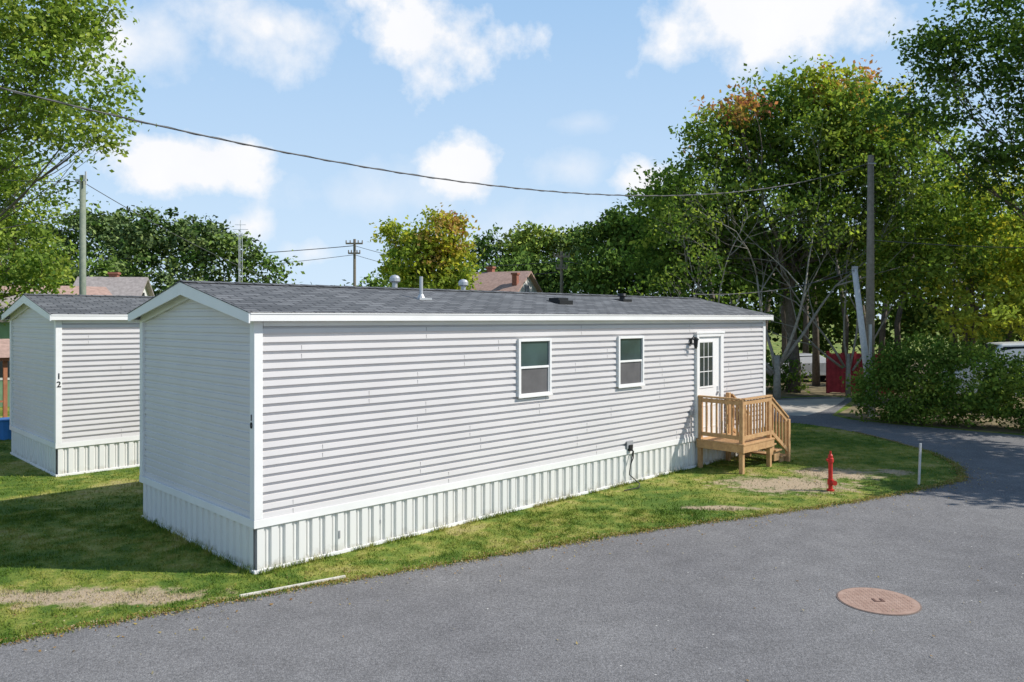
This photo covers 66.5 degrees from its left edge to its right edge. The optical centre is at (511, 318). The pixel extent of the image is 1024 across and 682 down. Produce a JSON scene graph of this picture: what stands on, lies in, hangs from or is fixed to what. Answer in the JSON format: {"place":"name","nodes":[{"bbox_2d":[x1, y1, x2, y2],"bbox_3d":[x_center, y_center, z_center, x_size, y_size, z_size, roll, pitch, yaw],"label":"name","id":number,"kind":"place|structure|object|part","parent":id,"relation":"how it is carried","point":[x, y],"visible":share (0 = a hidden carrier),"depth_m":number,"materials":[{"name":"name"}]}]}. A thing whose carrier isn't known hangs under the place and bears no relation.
{"place":"outdoors","nodes":[
{"label":"outdoors","id":0,"kind":"place"},
{"bbox_2d":[0,396,1023,681],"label":"road","id":1,"kind":"structure","parent":0,"point":[636,608],"depth_m":8.69,"materials":[{"name":"grey asphalt"}]},
{"bbox_2d":[836,587,921,615],"bbox_3d":[4.270,3.288,9.100,0.904,0.016,0.904,0,0,0],"label":"manhole cover","id":2,"kind":"object","parent":1,"relation":"on","point":[876,601],"visible":1,"depth_m":9.05,"materials":[{"name":"metal"}]},
{"bbox_2d":[0,320,1023,646],"bbox_3d":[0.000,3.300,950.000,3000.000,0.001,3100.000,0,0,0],"label":"ground","id":3,"kind":"structure","parent":0,"point":[800,480],"depth_m":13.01,"materials":[{"name":"green plant"}]},
{"bbox_2d":[0,339,9,416],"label":"garden shed","id":4,"kind":"structure","parent":3,"relation":"on","point":[5,351],"depth_m":22.16,"materials":[{"name":"red wood"}]},
{"bbox_2d":[0,322,9,406],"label":"walls","id":5,"kind":"structure","parent":3,"relation":"on","point":[4,332],"depth_m":29.16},
{"bbox_2d":[0,361,9,377],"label":"windows","id":6,"kind":"structure","parent":5,"relation":"attached to","point":[1,368],"depth_m":29.11,"materials":[{"name":"black glass"}]},
{"bbox_2d":[0,291,50,321],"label":"roof","id":7,"kind":"structure","parent":5,"relation":"on","point":[8,300],"depth_m":30.40,"materials":[{"name":"grey"}]},
{"bbox_2d":[0,417,10,439],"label":"storage bin","id":8,"kind":"object","parent":3,"relation":"on","point":[5,432],"visible":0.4,"depth_m":21.18,"materials":[{"name":"blue plastic"}]},
{"bbox_2d":[0,112,93,325],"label":"willow tree","id":9,"kind":"object","parent":3,"relation":"on","point":[24,263],"visible":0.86,"depth_m":27.90,"materials":[{"name":"green plant"}]},
{"bbox_2d":[0,284,111,294],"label":"brick bungalow","id":10,"kind":"object","parent":3,"relation":"on","point":[90,290],"visible":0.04,"depth_m":34.63,"materials":[{"name":"brown brick"}]},
{"bbox_2d":[56,449,57,473],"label":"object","id":11,"kind":"object","parent":3,"relation":"on","point":[56,461],"visible":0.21,"depth_m":16.34,"materials":[{"name":"grey plastic"}]},
{"bbox_2d":[1,295,139,476],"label":"trim","id":12,"kind":"structure","parent":11,"relation":"on","point":[19,306],"depth_m":16.64,"materials":[{"name":"white plastic"}]},
{"bbox_2d":[12,308,139,442],"bbox_3d":[-5.311,1.045,23.105,15.533,3.110,3.944,0,0,-45],"label":"siding","id":13,"kind":"object","parent":12,"relation":"on","point":[101,385],"visible":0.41,"depth_m":17.01,"materials":[{"name":"grey plastic"}]},
{"bbox_2d":[1,293,153,314],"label":"roof","id":14,"kind":"structure","parent":12,"relation":"on","point":[86,304],"depth_m":17.53,"materials":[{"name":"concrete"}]},
{"bbox_2d":[11,430,139,474],"bbox_3d":[-5.312,3.000,23.105,15.570,0.600,3.920,0,0,-45],"label":"skirting","id":15,"kind":"object","parent":11,"relation":"attached to","point":[92,457],"visible":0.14,"depth_m":16.98,"materials":[{"name":"white metal"}]},
{"bbox_2d":[0,0,156,220],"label":"maple tree","id":16,"kind":"object","parent":3,"relation":"on","point":[49,24],"visible":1,"depth_m":17.01,"materials":[{"name":"green plant"}]},
{"bbox_2d":[75,171,86,294],"bbox_3d":[-13.185,-0.550,23.980,0.330,7.900,0.260,0,0,0],"label":"utility pole","id":17,"kind":"object","parent":3,"relation":"on","point":[82,239],"visible":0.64,"depth_m":23.93,"materials":[{"name":"grey wood"}]},
{"bbox_2d":[1,179,68,181],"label":"service wire","id":18,"kind":"object","parent":17,"relation":"attached to","point":[40,181],"visible":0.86,"depth_m":23.87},
{"bbox_2d":[1,212,78,228],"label":"service wire","id":19,"kind":"object","parent":17,"relation":"attached to","point":[40,220],"visible":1,"depth_m":23.53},
{"bbox_2d":[2,183,79,211],"bbox_3d":[-18.599,-3.050,25.001,10.988,2.322,0.022,0,0,10],"label":"service wire","id":20,"kind":"object","parent":17,"relation":"attached to","point":[43,196],"visible":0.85,"depth_m":24.23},
{"bbox_2d":[87,184,281,283],"bbox_3d":[-11.100,-2.650,29.499,0.022,3.122,11.780,0,0,21],"label":"service wire","id":21,"kind":"object","parent":17,"relation":"attached to","point":[175,234],"visible":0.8,"depth_m":27.28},
{"bbox_2d":[73,272,154,295],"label":"cottage","id":22,"kind":"structure","parent":3,"relation":"on","point":[114,283],"depth_m":44.57,"materials":[{"name":"brick"}]},
{"bbox_2d":[0,199,304,295],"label":"distant trees","id":23,"kind":"object","parent":3,"relation":"on","point":[120,236],"visible":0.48,"depth_m":57.12,"materials":[{"name":"green plant"}]},
{"bbox_2d":[233,220,247,281],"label":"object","id":24,"kind":"object","parent":3,"relation":"on","point":[240,229],"visible":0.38,"depth_m":50.00,"materials":[{"name":"wood"}]},
{"bbox_2d":[253,529,256,569],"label":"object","id":25,"kind":"object","parent":3,"relation":"on","point":[255,548],"visible":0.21,"depth_m":10.13,"materials":[{"name":"white metal"}]},
{"bbox_2d":[128,282,772,573],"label":"trim","id":26,"kind":"structure","parent":25,"relation":"attached to","point":[179,293],"depth_m":11.72,"materials":[{"name":"white plastic"}]},
{"bbox_2d":[127,280,773,315],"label":"roof","id":27,"kind":"structure","parent":25,"relation":"on","point":[252,297],"depth_m":13.17,"materials":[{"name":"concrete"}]},
{"bbox_2d":[389,275,467,299],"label":"roof vent pipes","id":28,"kind":"object","parent":27,"relation":"on","point":[395,280],"visible":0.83,"depth_m":14.31,"materials":[{"name":"metal"}]},
{"bbox_2d":[546,293,631,303],"bbox_3d":[1.723,-0.423,16.617,0.418,0.284,3.057,0,0,36],"label":"roof vent box","id":29,"kind":"object","parent":27,"relation":"on","point":[567,301],"visible":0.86,"depth_m":15.52,"materials":[{"name":"black metal"}]},
{"bbox_2d":[143,428,761,569],"bbox_3d":[0.085,3.000,16.243,13.520,0.600,4.050,0,0,-45],"label":"skirting","id":30,"kind":"object","parent":25,"relation":"attached to","point":[288,542],"visible":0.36,"depth_m":11.99,"materials":[{"name":"white metal"}]},
{"bbox_2d":[144,299,762,518],"bbox_3d":[0.085,1.045,16.243,13.483,3.110,4.074,0,0,-45],"label":"siding","id":31,"kind":"object","parent":25,"relation":"attached to","point":[356,401],"visible":0.75,"depth_m":11.96,"materials":[{"name":"grey plastic"}]},
{"bbox_2d":[301,327,747,479],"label":"siding seams","id":32,"kind":"object","parent":31,"relation":"attached to","point":[464,365],"visible":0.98,"depth_m":12.55,"materials":[{"name":"grey plastic"}]},
{"bbox_2d":[689,409,693,435],"bbox_3d":[3.954,2.290,17.150,0.100,0.580,0.070,0,0,-44],"label":"outlet box","id":33,"kind":"object","parent":31,"relation":"attached to","point":[691,412],"visible":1,"depth_m":17.14,"materials":[{"name":"grey plastic"}]},
{"bbox_2d":[689,336,698,348],"bbox_3d":[3.992,0.525,17.096,0.140,0.270,0.201,0,0,-45],"label":"wall lantern","id":34,"kind":"object","parent":31,"relation":"attached to","point":[695,339],"depth_m":17.05,"materials":[{"name":"black metal"}]},
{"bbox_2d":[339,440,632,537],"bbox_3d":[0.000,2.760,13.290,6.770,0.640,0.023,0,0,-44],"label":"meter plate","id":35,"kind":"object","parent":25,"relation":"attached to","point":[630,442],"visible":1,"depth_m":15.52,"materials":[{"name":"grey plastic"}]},
{"bbox_2d":[515,338,552,398],"bbox_3d":[0.390,0.860,13.678,0.860,1.020,0.104,0,0,-44],"label":"window frame","id":36,"kind":"object","parent":25,"relation":"attached to","point":[518,377],"visible":1,"depth_m":13.59,"materials":[{"name":"white plastic"}]},
{"bbox_2d":[521,341,547,366],"bbox_3d":[0.391,0.625,13.677,0.730,0.450,0.001,0,0,-45],"label":"pane","id":37,"kind":"object","parent":36,"relation":"attached to","point":[534,353],"visible":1,"depth_m":13.68,"materials":[{"name":"green glass"}]},
{"bbox_2d":[521,367,547,393],"bbox_3d":[0.393,1.075,13.676,0.730,0.450,0.001,0,0,-45],"label":"screen","id":38,"kind":"object","parent":36,"relation":"attached to","point":[534,380],"visible":1,"depth_m":13.68,"materials":[{"name":"grey fabric"}]},
{"bbox_2d":[615,336,644,387],"bbox_3d":[2.369,0.860,15.623,0.870,1.020,0.104,0,0,-44],"label":"window frame","id":39,"kind":"object","parent":25,"relation":"attached to","point":[617,370],"visible":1,"depth_m":15.50,"materials":[{"name":"white plastic"}]},
{"bbox_2d":[620,338,640,360],"bbox_3d":[2.370,0.625,15.622,0.740,0.450,0.001,0,0,-45],"label":"pane","id":40,"kind":"object","parent":39,"relation":"attached to","point":[630,349],"visible":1,"depth_m":15.62,"materials":[{"name":"green glass"}]},
{"bbox_2d":[620,361,640,383],"bbox_3d":[2.372,1.075,15.621,0.740,0.450,0.001,0,0,-45],"label":"screen","id":41,"kind":"object","parent":39,"relation":"attached to","point":[630,372],"visible":1,"depth_m":15.62,"materials":[{"name":"grey fabric"}]},
{"bbox_2d":[693,331,724,437],"bbox_3d":[4.466,1.465,17.677,1.190,2.350,0.114,0,0,-45],"label":"door casing","id":42,"kind":"object","parent":25,"relation":"attached to","point":[720,334],"depth_m":17.61,"materials":[{"name":"white wood"}]},
{"bbox_2d":[699,336,718,432],"bbox_3d":[4.455,1.525,17.660,0.910,2.230,0.026,0,0,-44],"label":"door slab","id":43,"kind":"structure","parent":42,"relation":"in","point":[710,390],"depth_m":17.77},
{"bbox_2d":[700,342,711,386],"bbox_3d":[4.366,1.030,17.572,0.540,0.980,0.001,0,0,-44],"label":"door lite","id":44,"kind":"object","parent":43,"relation":"in","point":[704,364],"depth_m":17.56,"materials":[{"name":"clear glass"}]},
{"bbox_2d":[241,575,345,596],"bbox_3d":[-2.670,3.280,9.575,1.309,0.030,0.030,0,0,-33],"label":"wooden plank","id":45,"kind":"object","parent":3,"relation":"on","point":[299,584],"visible":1,"depth_m":9.56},
{"bbox_2d":[346,239,362,285],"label":"utility pole","id":46,"kind":"object","parent":3,"relation":"on","point":[355,251],"visible":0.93,"depth_m":59.90,"materials":[{"name":"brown wood"}]},
{"bbox_2d":[0,245,352,258],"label":"distribution wire","id":47,"kind":"object","parent":46,"relation":"attached to","point":[245,253],"visible":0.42,"depth_m":59.68,"materials":[{"name":"black metal"}]},
{"bbox_2d":[120,255,349,276],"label":"distribution wire","id":48,"kind":"object","parent":46,"relation":"attached to","point":[256,265],"visible":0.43,"depth_m":58.00,"materials":[{"name":"black metal"}]},
{"bbox_2d":[357,246,557,265],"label":"distribution wire","id":49,"kind":"object","parent":46,"relation":"attached to","point":[484,265],"visible":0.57,"depth_m":52.69,"materials":[{"name":"black metal"}]},
{"bbox_2d":[278,266,482,287],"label":"distant trees","id":50,"kind":"object","parent":3,"relation":"on","point":[372,283],"visible":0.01,"depth_m":83.33,"materials":[{"name":"green plant"}]},
{"bbox_2d":[366,203,484,289],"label":"autumn tree","id":51,"kind":"object","parent":3,"relation":"on","point":[438,249],"visible":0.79,"depth_m":44.14,"materials":[{"name":"green plant"}]},
{"bbox_2d":[0,430,1018,680],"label":"fallen leaves","id":52,"kind":"object","parent":3,"relation":"on","point":[480,558],"visible":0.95,"depth_m":10.83,"materials":[{"name":"brown plant"}]},
{"bbox_2d":[462,220,653,295],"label":"distant trees","id":53,"kind":"object","parent":3,"relation":"on","point":[527,246],"visible":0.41,"depth_m":62.75,"materials":[{"name":"green plant"}]},
{"bbox_2d":[554,251,569,292],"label":"utility pole","id":54,"kind":"object","parent":3,"relation":"on","point":[560,266],"visible":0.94,"depth_m":49.91,"materials":[{"name":"brown wood"}]},
{"bbox_2d":[624,445,639,490],"bbox_3d":[2.358,2.900,15.203,0.267,0.760,0.835,0,0,14],"label":"cable","id":55,"kind":"object","parent":3,"relation":"on","point":[630,448],"visible":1,"depth_m":15.51,"materials":[{"name":"black rubber"}]},
{"bbox_2d":[696,392,790,473],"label":"wooden deck","id":56,"kind":"structure","parent":3,"relation":"on","point":[743,441],"depth_m":17.14,"materials":[{"name":"brown wood"}]},
{"bbox_2d":[826,451,836,491],"bbox_3d":[6.097,2.920,14.920,0.154,0.760,0.198,0,0,-8],"label":"fire hydrant","id":57,"kind":"object","parent":3,"relation":"on","point":[831,481],"visible":1,"depth_m":14.91,"materials":[{"name":"red metal"}]},
{"bbox_2d":[918,443,921,483],"bbox_3d":[8.100,2.890,15.506,0.036,0.820,0.036,3,-1,-17],"label":"marker stake","id":58,"kind":"object","parent":3,"relation":"on","point":[919,461],"visible":1,"depth_m":15.49,"materials":[{"name":"white plastic"}]},
{"bbox_2d":[0,0,1023,319],"label":"sky","id":59,"kind":"structure","parent":0,"point":[552,95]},
{"bbox_2d":[519,277,536,291],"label":"walls","id":60,"kind":"structure","parent":0,"point":[532,288],"depth_m":49.65,"materials":[{"name":"white paint"}]},
{"bbox_2d":[469,271,542,292],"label":"roof","id":61,"kind":"structure","parent":60,"relation":"on","point":[496,281],"depth_m":49.11,"materials":[{"name":"brown"}]},
{"bbox_2d":[485,266,519,285],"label":"chimney","id":62,"kind":"object","parent":61,"relation":"on","point":[515,279],"visible":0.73,"depth_m":48.09,"materials":[{"name":"brick"}]},
{"bbox_2d":[774,398,845,415],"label":"driveway","id":63,"kind":"structure","parent":0,"point":[799,407],"depth_m":29.52,"materials":[{"name":"grey asphalt"}]},
{"bbox_2d":[766,361,1023,433],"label":"woodland floor","id":64,"kind":"structure","parent":0,"point":[820,390],"depth_m":26.80,"materials":[{"name":"green plant"}]},
{"bbox_2d":[563,173,719,300],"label":"distant trees","id":65,"kind":"object","parent":64,"relation":"on","point":[610,230],"visible":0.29,"depth_m":48.01,"materials":[{"name":"green plant"}]},
{"bbox_2d":[766,347,812,392],"bbox_3d":[11.017,2.096,34.640,5.632,2.476,2.913,0,0,-28],"label":"shrub","id":66,"kind":"object","parent":64,"relation":"on","point":[769,380],"visible":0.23,"depth_m":34.63,"materials":[{"name":"green plant"}]},
{"bbox_2d":[768,353,825,380],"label":"parked car","id":67,"kind":"object","parent":64,"relation":"on","point":[806,359],"visible":0.13,"depth_m":40.17,"materials":[{"name":"silver metal"}]},
{"bbox_2d":[610,54,996,392],"bbox_3d":[12.680,-4.004,34.406,16.612,14.679,8.873,0,0,0],"label":"maple tree","id":68,"kind":"object","parent":64,"relation":"on","point":[744,119],"visible":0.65,"depth_m":33.42,"materials":[{"name":"green plant"}]},
{"bbox_2d":[612,102,1000,399],"bbox_3d":[11.938,-2.702,32.559,16.119,12.004,8.813,0,0,-15],"label":"bare tree","id":69,"kind":"object","parent":64,"relation":"on","point":[777,361],"visible":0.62,"depth_m":31.44,"materials":[{"name":"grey plant"}]},
{"bbox_2d":[616,208,1023,352],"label":"distant trees","id":70,"kind":"object","parent":64,"relation":"on","point":[911,315],"visible":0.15,"depth_m":46.60,"materials":[{"name":"green plant"}]},
{"bbox_2d":[638,115,1006,395],"bbox_3d":[14.147,-2.849,33.313,17.814,12.297,7.642,0,0,-7],"label":"bare tree","id":71,"kind":"object","parent":64,"relation":"on","point":[847,356],"visible":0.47,"depth_m":32.64,"materials":[{"name":"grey plant"}]},
{"bbox_2d":[654,292,1018,356],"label":"woodland understory","id":72,"kind":"object","parent":64,"relation":"on","point":[834,332],"visible":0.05,"depth_m":54.28,"materials":[{"name":"green plant"}]},
{"bbox_2d":[676,243,1023,385],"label":"woodland trunks","id":73,"kind":"object","parent":64,"relation":"on","point":[816,360],"visible":0.13,"depth_m":41.30,"materials":[{"name":"brown plant"}]},
{"bbox_2d":[826,351,893,393],"bbox_3d":[15.259,2.375,34.256,2.758,1.850,0.157,0,0,15],"label":"red fence","id":74,"kind":"object","parent":64,"relation":"on","point":[834,373],"visible":0.38,"depth_m":34.47,"materials":[{"name":"red paint"}]},
{"bbox_2d":[852,266,877,416],"bbox_3d":[11.825,0.832,26.160,0.828,5.165,0.320,0,0,0],"label":"leaning pole","id":75,"kind":"object","parent":64,"relation":"on","point":[861,327],"visible":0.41,"depth_m":26.12,"materials":[{"name":"grey wood"}]},
{"bbox_2d":[695,270,853,294],"bbox_3d":[8.226,-1.149,23.551,8.507,1.024,0.025,0,0,-39],"label":"service wire","id":76,"kind":"object","parent":75,"relation":"attached to","point":[772,290],"visible":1,"depth_m":23.09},
{"bbox_2d":[865,155,875,414],"bbox_3d":[12.300,-1.100,26.775,0.300,9.000,0.350,0,0,0],"label":"utility pole","id":77,"kind":"object","parent":64,"relation":"on","point":[870,313],"visible":0.69,"depth_m":26.70,"materials":[{"name":"grey wood"}]},
{"bbox_2d":[0,87,869,196],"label":"overhead cable","id":78,"kind":"object","parent":77,"relation":"attached to","point":[79,107],"visible":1,"depth_m":12.79,"materials":[{"name":"black rubber"}]},
{"bbox_2d":[874,240,1023,247],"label":"service wire","id":79,"kind":"object","parent":77,"relation":"attached to","point":[950,245],"visible":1,"depth_m":26.38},
{"bbox_2d":[827,131,1023,357],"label":"birch tree","id":80,"kind":"object","parent":64,"relation":"on","point":[973,319],"visible":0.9,"depth_m":30.41,"materials":[{"name":"green plant"}]},
{"bbox_2d":[839,328,1023,432],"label":"hedge","id":81,"kind":"object","parent":64,"relation":"on","point":[996,394],"visible":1,"depth_m":23.80,"materials":[{"name":"green plant"}]},
{"bbox_2d":[853,0,1023,220],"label":"oak tree","id":82,"kind":"object","parent":64,"relation":"on","point":[936,42],"visible":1,"depth_m":25.52,"materials":[{"name":"green plant"}]},
{"bbox_2d":[943,341,1023,406],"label":"parked car","id":83,"kind":"object","parent":64,"relation":"on","point":[1016,347],"visible":0.12,"depth_m":27.32,"materials":[{"name":"white paint"}]},
{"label":"windows","id":84,"kind":"part","parent":83,"relation":"part of","materials":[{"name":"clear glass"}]}
]}

